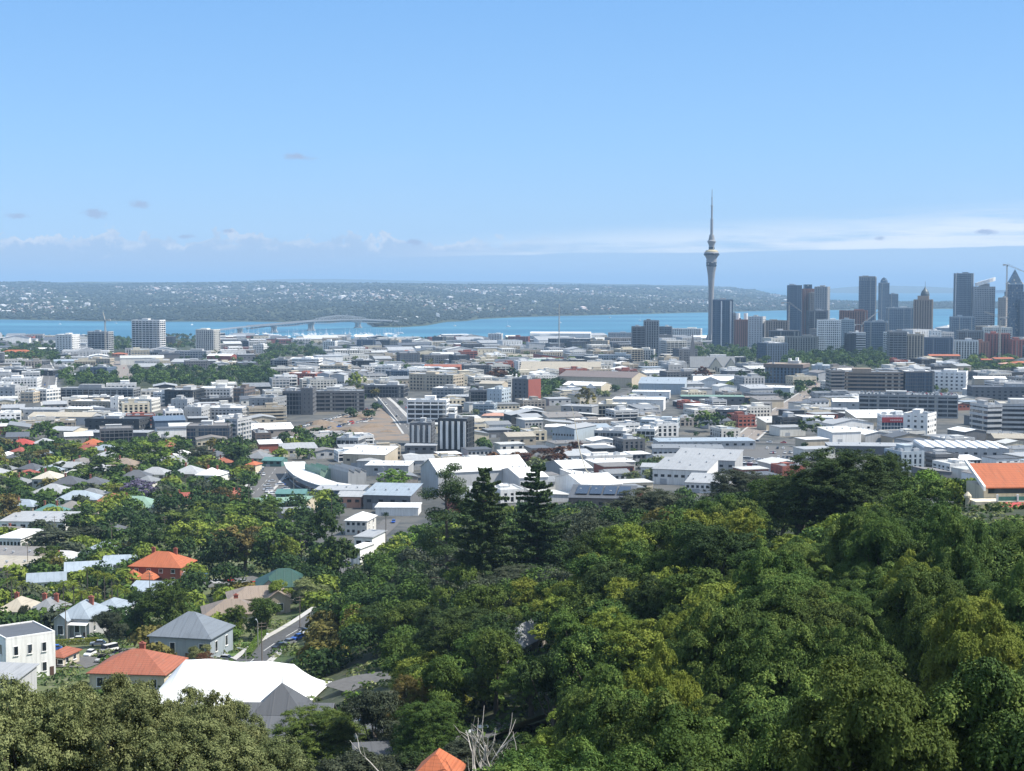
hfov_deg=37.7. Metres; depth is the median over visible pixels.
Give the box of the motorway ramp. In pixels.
[376,398,409,433]
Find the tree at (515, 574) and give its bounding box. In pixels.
[481,564,566,605]
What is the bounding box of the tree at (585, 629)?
[565,625,628,673]
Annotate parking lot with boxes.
[272,479,290,496]
[740,447,792,465]
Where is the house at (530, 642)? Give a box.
[506,620,545,662]
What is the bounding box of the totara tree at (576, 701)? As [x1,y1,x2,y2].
[552,681,626,748]
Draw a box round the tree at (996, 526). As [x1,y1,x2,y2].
[986,520,1023,540]
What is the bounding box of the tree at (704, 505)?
[693,493,736,518]
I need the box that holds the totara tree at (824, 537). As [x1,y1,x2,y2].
[816,517,841,578]
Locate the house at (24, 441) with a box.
[9,437,34,449]
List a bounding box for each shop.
[0,398,15,408]
[1,404,24,410]
[5,432,29,440]
[8,421,31,431]
[19,407,31,415]
[42,400,66,406]
[63,432,93,442]
[74,395,87,398]
[93,407,116,412]
[155,426,185,436]
[168,422,192,425]
[187,416,208,422]
[195,434,226,449]
[198,402,218,404]
[203,359,217,365]
[239,395,259,404]
[257,439,282,452]
[261,457,287,466]
[277,506,310,523]
[278,442,317,456]
[306,447,333,458]
[313,484,368,493]
[364,460,413,475]
[376,470,418,482]
[434,451,461,455]
[435,422,437,432]
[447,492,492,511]
[450,404,462,412]
[460,446,492,455]
[464,401,484,411]
[481,420,511,427]
[481,427,512,437]
[493,441,524,449]
[493,449,527,455]
[497,402,519,410]
[516,417,542,428]
[517,413,542,417]
[519,406,543,410]
[523,445,550,455]
[527,489,569,501]
[543,419,575,429]
[544,472,558,475]
[548,475,559,489]
[555,448,590,459]
[579,412,598,416]
[580,443,615,448]
[583,445,615,452]
[586,436,612,444]
[594,462,633,472]
[595,423,610,428]
[599,468,629,478]
[617,478,653,492]
[622,484,644,496]
[623,451,650,461]
[646,453,674,459]
[648,396,668,402]
[680,394,744,404]
[683,403,711,412]
[699,417,731,428]
[712,383,736,394]
[733,466,769,471]
[744,395,779,403]
[745,471,778,479]
[756,457,797,471]
[760,401,771,411]
[769,424,804,435]
[778,409,804,414]
[788,401,813,408]
[789,455,820,467]
[793,446,835,457]
[794,437,828,445]
[796,414,834,424]
[802,398,828,406]
[805,412,838,418]
[837,412,844,417]
[911,466,951,478]
[924,434,947,438]
[947,426,986,441]
[951,466,968,478]
[958,400,976,403]
[958,402,969,409]
[958,454,981,462]
[960,469,974,478]
[975,397,997,402]
[981,455,1019,462]
[994,439,1023,445]
[1002,452,1023,458]
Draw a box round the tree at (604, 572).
[573,559,639,600]
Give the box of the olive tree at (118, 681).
[96,668,172,729]
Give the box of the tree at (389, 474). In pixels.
[376,468,411,482]
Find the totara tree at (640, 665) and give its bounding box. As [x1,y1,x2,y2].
[608,664,646,687]
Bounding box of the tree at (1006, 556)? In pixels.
[982,543,1023,589]
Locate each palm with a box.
[3,576,17,598]
[14,580,29,595]
[54,580,69,600]
[65,582,80,604]
[74,590,88,600]
[79,566,94,596]
[87,586,101,595]
[90,570,101,600]
[96,572,110,600]
[103,574,119,597]
[109,584,124,597]
[118,588,131,597]
[245,478,250,499]
[328,490,333,533]
[382,512,388,532]
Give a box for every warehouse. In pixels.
[0,363,11,366]
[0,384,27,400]
[0,395,17,403]
[0,422,7,433]
[3,335,30,342]
[5,333,24,336]
[5,362,20,365]
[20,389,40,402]
[27,411,101,424]
[28,387,43,389]
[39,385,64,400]
[43,337,54,341]
[54,358,77,365]
[85,415,149,429]
[89,353,107,357]
[120,354,163,364]
[131,363,175,370]
[151,414,185,430]
[152,347,176,350]
[153,382,176,387]
[158,352,179,360]
[171,358,192,366]
[213,361,228,368]
[223,341,241,346]
[233,333,254,338]
[233,334,245,339]
[237,353,255,361]
[242,382,270,394]
[250,414,275,422]
[252,422,293,436]
[253,335,268,338]
[256,338,274,342]
[270,336,287,337]
[294,362,317,371]
[303,335,337,342]
[313,354,342,360]
[319,363,350,370]
[319,369,342,373]
[322,358,333,363]
[333,334,350,339]
[334,360,350,362]
[336,340,350,343]
[336,442,377,448]
[338,343,356,348]
[338,383,365,388]
[354,335,371,337]
[354,341,381,345]
[361,352,384,354]
[362,482,422,508]
[367,335,385,338]
[370,355,391,361]
[375,349,408,352]
[383,345,402,346]
[384,361,403,367]
[386,347,414,349]
[388,375,408,386]
[389,351,407,353]
[397,342,416,346]
[403,363,422,368]
[412,366,433,370]
[415,342,429,345]
[415,348,441,358]
[420,345,435,349]
[424,364,461,369]
[431,352,453,353]
[432,384,469,397]
[439,367,457,371]
[440,334,467,335]
[442,346,475,351]
[444,350,462,351]
[444,394,468,401]
[455,337,483,339]
[462,341,476,342]
[463,334,484,336]
[473,347,497,354]
[474,418,500,421]
[474,430,488,442]
[477,340,496,343]
[478,380,507,388]
[486,409,512,413]
[495,358,520,361]
[500,430,535,444]
[504,408,543,423]
[507,357,529,359]
[526,342,544,349]
[528,369,557,376]
[533,353,563,358]
[534,336,568,342]
[541,411,583,419]
[542,397,570,405]
[544,458,592,474]
[545,424,567,435]
[546,439,590,447]
[552,421,595,440]
[554,388,579,390]
[560,469,589,474]
[561,403,597,413]
[563,346,587,355]
[564,353,585,357]
[568,393,596,403]
[568,484,637,511]
[584,356,597,359]
[584,458,635,470]
[591,333,607,336]
[592,337,604,339]
[594,425,631,438]
[611,365,639,371]
[612,396,665,410]
[628,404,658,409]
[632,389,670,398]
[637,366,663,368]
[638,377,686,394]
[639,370,658,376]
[640,368,666,370]
[681,387,712,394]
[687,380,703,386]
[691,335,706,340]
[691,374,736,379]
[693,375,733,386]
[721,369,750,374]
[739,384,772,394]
[743,365,764,372]
[743,392,778,396]
[750,396,783,407]
[757,416,803,429]
[766,385,794,392]
[804,407,848,412]
[809,369,825,380]
[810,418,865,427]
[811,390,858,397]
[817,426,861,441]
[819,395,852,405]
[821,417,873,429]
[825,442,915,454]
[831,397,858,409]
[845,409,894,425]
[851,426,886,441]
[881,430,928,442]
[884,443,923,470]
[893,437,933,442]
[913,439,1008,460]
[945,359,966,362]
[947,363,970,370]
[958,394,974,399]
[962,387,966,395]
[964,415,969,424]
[986,430,1016,439]
[1005,445,1023,452]
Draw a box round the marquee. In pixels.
[159,659,331,708]
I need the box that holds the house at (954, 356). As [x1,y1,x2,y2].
[927,354,959,360]
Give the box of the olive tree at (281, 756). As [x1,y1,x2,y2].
[214,729,315,770]
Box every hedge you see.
[55,637,97,645]
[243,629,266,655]
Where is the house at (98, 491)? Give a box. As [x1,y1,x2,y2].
[85,488,110,497]
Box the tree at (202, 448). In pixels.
[186,445,215,458]
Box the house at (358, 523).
[344,511,377,534]
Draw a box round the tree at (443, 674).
[419,656,469,726]
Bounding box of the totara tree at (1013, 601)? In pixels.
[988,554,1023,664]
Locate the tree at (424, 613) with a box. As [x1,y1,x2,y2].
[414,602,453,629]
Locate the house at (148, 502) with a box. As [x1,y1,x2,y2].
[110,493,156,514]
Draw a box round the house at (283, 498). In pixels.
[251,497,287,511]
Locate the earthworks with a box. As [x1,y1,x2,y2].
[294,408,409,440]
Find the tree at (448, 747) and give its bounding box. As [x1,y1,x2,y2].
[443,736,505,767]
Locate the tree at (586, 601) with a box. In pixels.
[543,595,611,649]
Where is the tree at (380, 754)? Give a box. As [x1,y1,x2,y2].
[376,753,416,768]
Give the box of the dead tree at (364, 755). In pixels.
[350,735,382,770]
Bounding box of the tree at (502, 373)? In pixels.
[487,368,508,376]
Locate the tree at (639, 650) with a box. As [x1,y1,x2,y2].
[601,626,675,671]
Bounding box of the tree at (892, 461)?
[870,451,916,505]
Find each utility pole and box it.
[61,602,67,638]
[258,622,265,660]
[296,596,300,626]
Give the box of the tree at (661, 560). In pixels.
[642,548,682,575]
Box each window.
[13,646,18,656]
[27,644,32,653]
[42,642,46,651]
[42,661,46,671]
[57,625,63,634]
[57,659,63,664]
[75,626,79,632]
[96,677,102,686]
[150,679,156,688]
[169,642,174,650]
[215,640,217,652]
[225,634,227,645]
[276,603,283,610]
[286,469,313,491]
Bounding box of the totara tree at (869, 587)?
[846,561,893,644]
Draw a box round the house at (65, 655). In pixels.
[55,646,82,666]
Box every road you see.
[41,364,55,403]
[59,648,129,667]
[112,361,132,381]
[155,404,167,415]
[204,576,257,586]
[237,609,327,661]
[247,465,285,497]
[325,672,390,691]
[339,520,400,572]
[595,389,637,404]
[740,383,819,439]
[755,441,794,443]
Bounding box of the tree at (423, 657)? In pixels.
[388,649,444,688]
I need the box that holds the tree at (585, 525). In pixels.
[565,516,623,554]
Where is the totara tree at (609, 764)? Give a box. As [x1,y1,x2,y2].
[571,742,681,770]
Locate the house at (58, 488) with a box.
[33,483,69,498]
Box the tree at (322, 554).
[305,544,340,575]
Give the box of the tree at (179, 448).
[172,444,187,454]
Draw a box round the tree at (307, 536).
[282,520,326,558]
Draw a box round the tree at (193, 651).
[186,644,211,659]
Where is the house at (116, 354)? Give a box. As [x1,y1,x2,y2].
[111,353,127,356]
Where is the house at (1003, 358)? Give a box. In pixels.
[989,357,1013,360]
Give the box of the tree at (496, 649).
[462,625,522,714]
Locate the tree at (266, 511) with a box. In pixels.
[244,498,282,523]
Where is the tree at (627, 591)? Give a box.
[612,582,663,631]
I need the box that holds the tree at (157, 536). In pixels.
[127,523,171,547]
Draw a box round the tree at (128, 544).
[113,542,131,554]
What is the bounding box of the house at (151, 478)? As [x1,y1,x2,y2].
[138,475,160,487]
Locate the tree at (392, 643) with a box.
[377,632,424,695]
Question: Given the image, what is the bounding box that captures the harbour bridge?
[220,315,398,332]
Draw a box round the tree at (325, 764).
[309,745,392,770]
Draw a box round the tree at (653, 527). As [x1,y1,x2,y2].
[639,519,668,555]
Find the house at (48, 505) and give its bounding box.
[34,501,70,510]
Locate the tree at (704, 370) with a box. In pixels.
[693,366,712,375]
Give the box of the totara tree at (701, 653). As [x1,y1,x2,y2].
[667,590,758,699]
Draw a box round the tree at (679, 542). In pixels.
[669,522,727,561]
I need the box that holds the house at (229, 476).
[223,470,234,479]
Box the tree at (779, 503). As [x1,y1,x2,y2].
[757,487,811,542]
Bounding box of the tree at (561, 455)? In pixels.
[551,445,571,459]
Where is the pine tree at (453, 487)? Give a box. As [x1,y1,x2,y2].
[410,462,473,597]
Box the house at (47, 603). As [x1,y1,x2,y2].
[31,592,71,627]
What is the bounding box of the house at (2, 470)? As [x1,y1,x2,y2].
[0,468,10,473]
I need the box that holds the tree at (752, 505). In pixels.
[707,497,761,517]
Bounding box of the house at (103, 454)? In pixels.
[97,449,118,458]
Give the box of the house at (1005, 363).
[998,362,1015,369]
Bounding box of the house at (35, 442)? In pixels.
[33,438,53,443]
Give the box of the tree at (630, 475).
[621,470,640,478]
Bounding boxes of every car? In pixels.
[55,644,61,649]
[83,649,96,655]
[90,639,105,645]
[95,654,105,661]
[215,654,232,658]
[271,642,286,648]
[282,638,295,644]
[291,633,303,640]
[469,725,492,732]
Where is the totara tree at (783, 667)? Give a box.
[712,622,841,718]
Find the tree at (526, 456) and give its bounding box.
[517,452,532,466]
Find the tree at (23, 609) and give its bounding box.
[18,604,33,615]
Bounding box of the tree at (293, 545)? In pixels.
[270,535,301,555]
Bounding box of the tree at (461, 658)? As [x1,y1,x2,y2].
[434,628,506,697]
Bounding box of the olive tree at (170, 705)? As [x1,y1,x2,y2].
[162,702,202,750]
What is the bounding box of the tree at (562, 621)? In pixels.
[546,605,591,672]
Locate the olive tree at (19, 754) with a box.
[0,677,64,770]
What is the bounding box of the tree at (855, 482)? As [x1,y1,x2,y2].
[830,468,888,512]
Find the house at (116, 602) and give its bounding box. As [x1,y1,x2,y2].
[100,597,136,622]
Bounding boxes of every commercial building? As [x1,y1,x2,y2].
[305,463,331,479]
[328,463,365,484]
[350,542,374,565]
[353,529,387,549]
[374,502,421,515]
[640,463,656,477]
[651,444,723,453]
[652,457,717,484]
[653,437,754,448]
[685,473,732,492]
[935,325,948,331]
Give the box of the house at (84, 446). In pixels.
[78,443,98,451]
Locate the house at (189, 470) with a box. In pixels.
[178,462,205,481]
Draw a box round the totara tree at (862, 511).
[852,506,893,521]
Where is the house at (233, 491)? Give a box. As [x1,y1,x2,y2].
[227,488,240,498]
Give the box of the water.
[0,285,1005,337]
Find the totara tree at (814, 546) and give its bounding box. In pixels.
[775,541,831,573]
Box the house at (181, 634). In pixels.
[146,611,235,658]
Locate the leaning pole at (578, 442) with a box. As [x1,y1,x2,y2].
[571,405,588,472]
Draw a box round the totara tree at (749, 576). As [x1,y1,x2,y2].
[730,538,807,593]
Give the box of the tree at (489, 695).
[455,667,511,710]
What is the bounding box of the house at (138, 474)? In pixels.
[123,467,153,479]
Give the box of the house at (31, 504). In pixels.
[5,497,43,512]
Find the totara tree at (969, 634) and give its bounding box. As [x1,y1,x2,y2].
[917,597,1023,720]
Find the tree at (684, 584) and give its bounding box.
[653,565,722,617]
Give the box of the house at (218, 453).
[209,449,226,458]
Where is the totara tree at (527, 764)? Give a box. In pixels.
[472,749,603,770]
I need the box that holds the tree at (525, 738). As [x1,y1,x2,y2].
[498,731,532,747]
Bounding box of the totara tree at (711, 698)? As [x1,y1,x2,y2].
[689,693,723,725]
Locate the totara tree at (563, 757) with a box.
[495,735,605,770]
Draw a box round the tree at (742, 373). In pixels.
[735,369,746,375]
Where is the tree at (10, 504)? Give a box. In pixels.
[0,493,23,516]
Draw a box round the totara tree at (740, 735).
[706,729,768,766]
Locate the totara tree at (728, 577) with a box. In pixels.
[722,569,746,595]
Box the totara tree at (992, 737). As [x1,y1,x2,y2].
[912,656,1023,770]
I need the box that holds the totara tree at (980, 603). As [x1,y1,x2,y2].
[932,588,1023,667]
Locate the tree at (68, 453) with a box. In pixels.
[58,442,83,460]
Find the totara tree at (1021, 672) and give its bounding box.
[1017,662,1023,678]
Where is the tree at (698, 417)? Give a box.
[684,410,715,426]
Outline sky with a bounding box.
[0,0,1023,284]
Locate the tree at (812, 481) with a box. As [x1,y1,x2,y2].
[774,446,905,526]
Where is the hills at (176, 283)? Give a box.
[50,282,766,293]
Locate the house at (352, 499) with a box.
[338,491,365,507]
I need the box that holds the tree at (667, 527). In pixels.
[658,518,683,555]
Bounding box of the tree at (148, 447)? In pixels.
[132,440,174,460]
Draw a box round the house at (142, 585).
[131,580,171,596]
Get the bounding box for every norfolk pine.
[439,467,532,589]
[499,463,572,573]
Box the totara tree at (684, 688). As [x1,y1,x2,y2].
[619,639,703,713]
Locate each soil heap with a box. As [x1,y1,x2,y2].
[305,420,336,424]
[323,425,337,428]
[334,426,366,431]
[338,419,350,422]
[353,414,370,417]
[359,423,384,427]
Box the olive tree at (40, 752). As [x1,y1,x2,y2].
[0,672,113,770]
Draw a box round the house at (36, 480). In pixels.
[31,468,66,488]
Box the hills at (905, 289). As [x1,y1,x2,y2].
[830,286,1005,292]
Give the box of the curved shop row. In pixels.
[284,462,351,491]
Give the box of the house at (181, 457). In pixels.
[161,453,187,464]
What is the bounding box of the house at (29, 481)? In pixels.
[6,474,31,487]
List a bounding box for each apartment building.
[0,371,18,381]
[0,382,13,386]
[0,410,20,419]
[1,375,41,387]
[19,420,43,430]
[24,359,41,367]
[26,334,44,340]
[55,333,79,353]
[60,356,88,358]
[62,396,80,405]
[83,410,109,415]
[87,330,113,352]
[90,364,116,375]
[102,350,109,356]
[106,380,135,386]
[109,412,125,415]
[126,412,154,424]
[131,318,165,348]
[164,385,204,406]
[171,395,193,411]
[196,328,219,352]
[200,383,233,397]
[215,360,237,364]
[215,400,233,404]
[216,414,243,420]
[228,346,242,348]
[237,339,257,346]
[248,340,265,346]
[252,428,270,446]
[253,343,266,353]
[262,387,283,394]
[273,373,296,385]
[275,338,291,343]
[289,371,321,384]
[292,338,310,343]
[299,377,311,386]
[317,372,332,377]
[322,337,341,342]
[326,353,348,354]
[326,385,355,388]
[330,372,347,384]
[337,335,346,340]
[341,353,373,360]
[350,346,364,348]
[355,377,372,383]
[355,432,374,442]
[360,349,374,352]
[360,372,386,378]
[361,363,377,372]
[373,347,385,349]
[390,338,400,344]
[401,338,413,341]
[404,443,437,453]
[407,367,426,372]
[407,395,449,422]
[409,417,434,442]
[433,346,450,350]
[438,413,473,452]
[442,396,464,407]
[448,407,456,413]
[458,349,477,358]
[461,343,481,348]
[464,368,483,373]
[467,383,478,387]
[468,374,495,382]
[472,357,494,361]
[474,422,485,430]
[476,354,496,358]
[484,352,505,357]
[488,333,502,339]
[488,363,510,370]
[495,360,513,369]
[497,348,516,353]
[497,370,532,376]
[506,354,532,357]
[516,349,540,354]
[529,372,556,379]
[544,347,563,349]
[545,342,563,346]
[559,386,581,388]
[566,417,617,425]
[586,344,609,348]
[586,349,613,354]
[590,339,609,343]
[598,352,630,359]
[601,363,610,367]
[605,405,638,421]
[608,332,630,336]
[612,357,632,362]
[614,343,630,347]
[616,362,637,368]
[621,394,646,396]
[627,403,659,409]
[631,325,645,348]
[639,412,659,415]
[641,347,654,359]
[643,319,658,356]
[649,420,678,436]
[659,325,671,334]
[659,334,672,337]
[659,369,703,379]
[661,339,686,353]
[661,360,686,368]
[672,327,701,335]
[672,335,691,337]
[672,414,697,426]
[677,399,699,408]
[681,389,706,394]
[705,397,726,405]
[710,425,739,436]
[715,390,741,394]
[727,411,754,427]
[734,373,764,389]
[739,402,770,417]
[772,411,802,424]
[809,328,816,335]
[830,364,853,368]
[852,331,865,353]
[864,320,887,354]
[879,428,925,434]
[882,367,913,370]
[883,332,908,352]
[887,329,906,359]
[896,363,924,366]
[903,365,930,369]
[907,332,923,359]
[910,357,935,364]
[924,335,952,355]
[931,434,974,440]
[954,338,978,358]
[968,370,986,378]
[969,400,1002,431]
[978,339,988,357]
[994,398,1023,432]
[1008,374,1023,380]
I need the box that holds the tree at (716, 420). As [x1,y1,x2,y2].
[704,412,730,425]
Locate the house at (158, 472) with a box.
[144,467,170,478]
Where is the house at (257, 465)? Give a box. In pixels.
[245,459,262,471]
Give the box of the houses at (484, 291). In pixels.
[0,283,952,321]
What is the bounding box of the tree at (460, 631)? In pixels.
[442,614,488,659]
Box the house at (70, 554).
[57,550,82,560]
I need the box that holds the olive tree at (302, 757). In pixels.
[259,740,305,765]
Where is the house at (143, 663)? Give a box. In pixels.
[86,641,188,690]
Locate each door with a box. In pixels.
[50,666,53,675]
[660,478,666,484]
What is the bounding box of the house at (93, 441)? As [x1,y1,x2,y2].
[82,437,102,444]
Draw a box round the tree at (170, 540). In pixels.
[159,535,189,554]
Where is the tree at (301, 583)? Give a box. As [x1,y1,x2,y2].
[291,577,330,603]
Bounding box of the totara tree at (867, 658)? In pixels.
[830,653,887,685]
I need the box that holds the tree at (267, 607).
[242,596,281,633]
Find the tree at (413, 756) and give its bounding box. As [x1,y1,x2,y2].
[397,748,477,768]
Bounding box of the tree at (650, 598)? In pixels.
[628,572,678,629]
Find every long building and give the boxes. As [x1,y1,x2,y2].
[26,571,66,590]
[64,560,112,583]
[103,554,137,571]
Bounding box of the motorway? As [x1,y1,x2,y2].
[391,398,406,412]
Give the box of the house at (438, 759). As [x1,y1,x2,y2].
[415,748,465,770]
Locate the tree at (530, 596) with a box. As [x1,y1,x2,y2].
[509,576,552,614]
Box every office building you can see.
[0,352,4,359]
[0,359,49,364]
[0,366,31,369]
[5,358,27,365]
[11,368,61,375]
[21,370,39,376]
[28,415,54,423]
[55,418,75,425]
[57,353,77,355]
[59,364,73,372]
[60,384,140,399]
[62,348,101,353]
[74,358,95,367]
[78,348,100,355]
[79,364,92,371]
[88,357,113,363]
[88,394,110,398]
[99,424,132,441]
[121,399,149,412]
[125,348,148,354]
[131,348,148,354]
[141,388,165,396]
[144,358,159,362]
[149,349,174,354]
[156,358,169,362]
[163,406,183,415]
[166,336,175,343]
[173,349,210,358]
[175,384,202,387]
[184,359,207,368]
[184,403,209,421]
[186,420,232,446]
[200,395,232,402]
[210,404,248,420]
[211,380,236,386]
[220,338,237,341]
[220,349,245,354]
[225,413,251,441]
[233,384,254,401]
[236,361,257,365]
[246,403,286,421]
[249,394,286,415]
[269,376,289,388]
[270,357,291,366]
[270,366,291,374]
[282,387,302,414]
[285,354,305,357]
[292,356,322,370]
[292,366,314,371]
[301,384,316,414]
[307,376,336,388]
[309,430,344,441]
[316,386,364,411]
[323,339,337,348]
[323,349,332,354]
[328,346,342,348]
[333,348,359,353]
[334,447,351,461]
[336,432,365,444]
[337,369,365,380]
[347,367,370,372]
[351,358,374,366]
[357,338,375,346]
[363,345,381,348]
[364,381,407,397]
[368,442,400,460]
[369,353,396,360]
[373,377,397,382]
[375,364,400,373]
[376,339,389,346]
[377,337,394,339]
[385,368,408,376]
[397,350,419,362]
[409,371,462,390]
[414,340,431,344]
[422,353,448,363]
[430,370,454,372]
[432,335,445,340]
[432,341,445,345]
[433,452,459,457]
[439,343,452,346]
[446,336,453,339]
[446,340,469,342]
[449,352,469,363]
[451,359,471,363]
[452,370,480,375]
[457,455,485,456]
[462,362,488,373]
[463,374,469,384]
[469,386,486,401]
[470,338,489,340]
[473,401,496,415]
[482,344,503,346]
[483,351,512,354]
[487,386,510,401]
[492,375,518,392]
[494,483,523,502]
[497,340,521,345]
[497,346,519,348]
[508,335,529,345]
[512,375,540,401]
[514,359,538,370]
[515,396,545,410]
[520,427,546,440]
[537,351,561,355]
[538,368,558,374]
[541,358,566,361]
[548,337,590,345]
[552,390,580,397]
[559,366,586,374]
[564,350,585,352]
[564,358,587,361]
[566,341,590,348]
[568,354,597,358]
[580,451,632,460]
[587,359,616,367]
[587,366,611,370]
[588,347,609,349]
[598,399,626,416]
[605,337,630,340]
[609,341,630,346]
[611,420,639,433]
[613,433,644,451]
[614,347,642,361]
[615,367,636,371]
[636,425,657,441]
[637,415,661,422]
[638,408,660,415]
[640,360,657,365]
[640,416,679,427]
[658,354,678,363]
[659,337,675,339]
[659,340,690,353]
[659,359,684,366]
[661,362,685,369]
[673,347,697,363]
[676,336,700,341]
[684,407,715,415]
[692,369,715,373]
[694,341,702,346]
[709,405,730,408]
[710,354,745,364]
[712,298,732,345]
[715,405,748,416]
[720,367,744,373]
[733,312,735,344]
[734,313,747,346]
[741,362,763,367]
[748,315,765,346]
[756,341,787,362]
[762,336,784,342]
[763,357,809,382]
[765,319,788,336]
[769,329,799,336]
[771,462,805,475]
[785,335,818,354]
[785,374,816,385]
[787,284,801,335]
[794,404,820,408]
[800,407,830,414]
[801,284,813,335]
[806,309,827,334]
[808,292,813,309]
[812,363,829,370]
[814,285,829,319]
[817,318,840,350]
[820,380,825,388]
[825,367,844,389]
[839,309,867,331]
[840,318,854,349]
[844,332,855,356]
[844,368,903,391]
[858,276,876,320]
[859,390,957,418]
[877,410,902,429]
[878,277,889,320]
[881,363,923,367]
[885,358,907,362]
[886,306,912,330]
[889,293,897,306]
[898,368,934,391]
[902,329,931,336]
[903,409,936,434]
[913,287,932,329]
[923,356,941,360]
[924,449,958,467]
[925,363,950,369]
[929,329,941,336]
[931,369,967,391]
[932,458,973,470]
[936,361,958,364]
[942,331,953,349]
[949,315,974,339]
[953,272,973,315]
[956,329,982,339]
[967,383,1023,399]
[973,277,994,326]
[975,325,1005,329]
[978,370,1011,379]
[982,325,1012,340]
[984,331,1009,357]
[984,378,1021,384]
[997,296,1007,326]
[999,369,1023,375]
[1007,337,1023,357]
[1018,299,1023,336]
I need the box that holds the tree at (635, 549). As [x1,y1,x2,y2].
[619,538,656,581]
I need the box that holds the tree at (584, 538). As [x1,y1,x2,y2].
[561,530,606,563]
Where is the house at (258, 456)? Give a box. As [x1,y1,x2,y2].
[246,451,274,461]
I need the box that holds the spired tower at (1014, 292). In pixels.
[1004,270,1023,336]
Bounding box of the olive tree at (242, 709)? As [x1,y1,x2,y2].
[230,698,262,726]
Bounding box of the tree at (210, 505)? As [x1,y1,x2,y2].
[188,500,229,513]
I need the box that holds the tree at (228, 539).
[204,529,242,573]
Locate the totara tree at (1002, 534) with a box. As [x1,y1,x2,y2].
[988,523,1023,547]
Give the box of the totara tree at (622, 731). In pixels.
[590,689,704,767]
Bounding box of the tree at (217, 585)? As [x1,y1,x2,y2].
[207,583,227,600]
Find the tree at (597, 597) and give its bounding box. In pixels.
[551,592,602,635]
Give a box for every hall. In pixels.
[3,350,32,357]
[83,429,153,439]
[207,353,236,360]
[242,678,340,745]
[356,457,380,469]
[400,454,434,469]
[420,453,527,495]
[503,465,548,496]
[520,361,600,370]
[530,331,590,337]
[554,471,622,491]
[558,370,646,387]
[563,380,611,391]
[972,375,1006,384]
[987,432,1023,440]
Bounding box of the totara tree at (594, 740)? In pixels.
[589,685,684,755]
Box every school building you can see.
[0,511,80,533]
[0,528,42,545]
[0,545,47,555]
[0,555,41,576]
[22,407,68,418]
[65,406,92,411]
[71,398,109,407]
[110,395,123,411]
[119,395,159,411]
[153,388,171,403]
[342,445,398,466]
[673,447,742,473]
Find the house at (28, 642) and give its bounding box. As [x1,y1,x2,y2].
[0,621,55,676]
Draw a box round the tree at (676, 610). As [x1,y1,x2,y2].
[651,604,688,633]
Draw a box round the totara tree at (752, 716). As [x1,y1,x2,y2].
[699,669,792,770]
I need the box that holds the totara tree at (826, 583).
[794,565,841,595]
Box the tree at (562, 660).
[550,627,633,701]
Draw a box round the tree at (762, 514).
[706,504,772,533]
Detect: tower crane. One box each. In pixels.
[103,313,110,348]
[781,302,801,329]
[855,311,878,331]
[984,311,1006,356]
[1003,264,1022,295]
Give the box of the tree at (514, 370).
[506,367,520,376]
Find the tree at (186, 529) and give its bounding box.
[165,520,212,557]
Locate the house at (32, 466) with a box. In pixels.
[16,461,45,471]
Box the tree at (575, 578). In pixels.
[569,552,600,586]
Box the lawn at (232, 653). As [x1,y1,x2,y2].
[228,642,248,655]
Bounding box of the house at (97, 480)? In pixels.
[85,474,109,490]
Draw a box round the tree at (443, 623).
[410,603,492,669]
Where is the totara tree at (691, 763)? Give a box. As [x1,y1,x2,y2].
[677,756,722,770]
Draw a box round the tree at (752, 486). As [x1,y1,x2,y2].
[746,474,788,533]
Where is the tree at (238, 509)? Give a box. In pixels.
[216,503,259,523]
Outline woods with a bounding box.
[0,280,997,324]
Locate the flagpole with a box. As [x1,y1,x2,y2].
[558,304,559,346]
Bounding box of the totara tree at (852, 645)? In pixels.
[811,615,909,680]
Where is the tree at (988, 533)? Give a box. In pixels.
[961,516,995,552]
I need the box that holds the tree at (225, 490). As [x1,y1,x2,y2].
[202,486,235,502]
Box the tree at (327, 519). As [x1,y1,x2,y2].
[304,508,359,571]
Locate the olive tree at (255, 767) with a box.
[245,766,275,770]
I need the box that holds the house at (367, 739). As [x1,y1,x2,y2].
[352,708,384,741]
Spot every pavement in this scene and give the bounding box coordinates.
[39,362,59,405]
[233,607,312,661]
[245,461,294,495]
[373,397,406,433]
[389,397,407,414]
[740,387,810,441]
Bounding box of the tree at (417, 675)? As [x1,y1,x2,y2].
[402,662,471,721]
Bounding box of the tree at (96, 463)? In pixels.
[71,456,124,477]
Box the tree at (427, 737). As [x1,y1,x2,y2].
[385,698,470,757]
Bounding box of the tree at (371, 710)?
[339,688,403,751]
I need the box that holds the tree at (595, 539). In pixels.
[590,522,623,556]
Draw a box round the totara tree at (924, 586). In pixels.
[871,560,969,689]
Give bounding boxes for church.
[688,333,736,373]
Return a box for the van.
[102,642,118,650]
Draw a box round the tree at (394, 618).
[377,599,427,632]
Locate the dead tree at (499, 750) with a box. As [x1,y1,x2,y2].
[453,718,518,770]
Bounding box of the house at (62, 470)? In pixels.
[35,465,64,473]
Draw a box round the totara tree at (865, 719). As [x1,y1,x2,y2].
[767,654,965,770]
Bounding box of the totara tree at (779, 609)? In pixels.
[728,584,819,639]
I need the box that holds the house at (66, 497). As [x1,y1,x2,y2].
[55,490,103,505]
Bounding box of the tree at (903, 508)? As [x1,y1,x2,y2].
[875,488,932,530]
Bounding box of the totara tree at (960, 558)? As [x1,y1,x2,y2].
[927,515,993,591]
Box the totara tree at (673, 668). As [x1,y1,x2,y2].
[656,631,727,708]
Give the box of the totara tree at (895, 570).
[877,548,941,610]
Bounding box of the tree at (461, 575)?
[430,563,483,609]
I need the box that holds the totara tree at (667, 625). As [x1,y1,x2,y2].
[654,599,714,646]
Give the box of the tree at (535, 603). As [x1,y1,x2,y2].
[527,579,577,612]

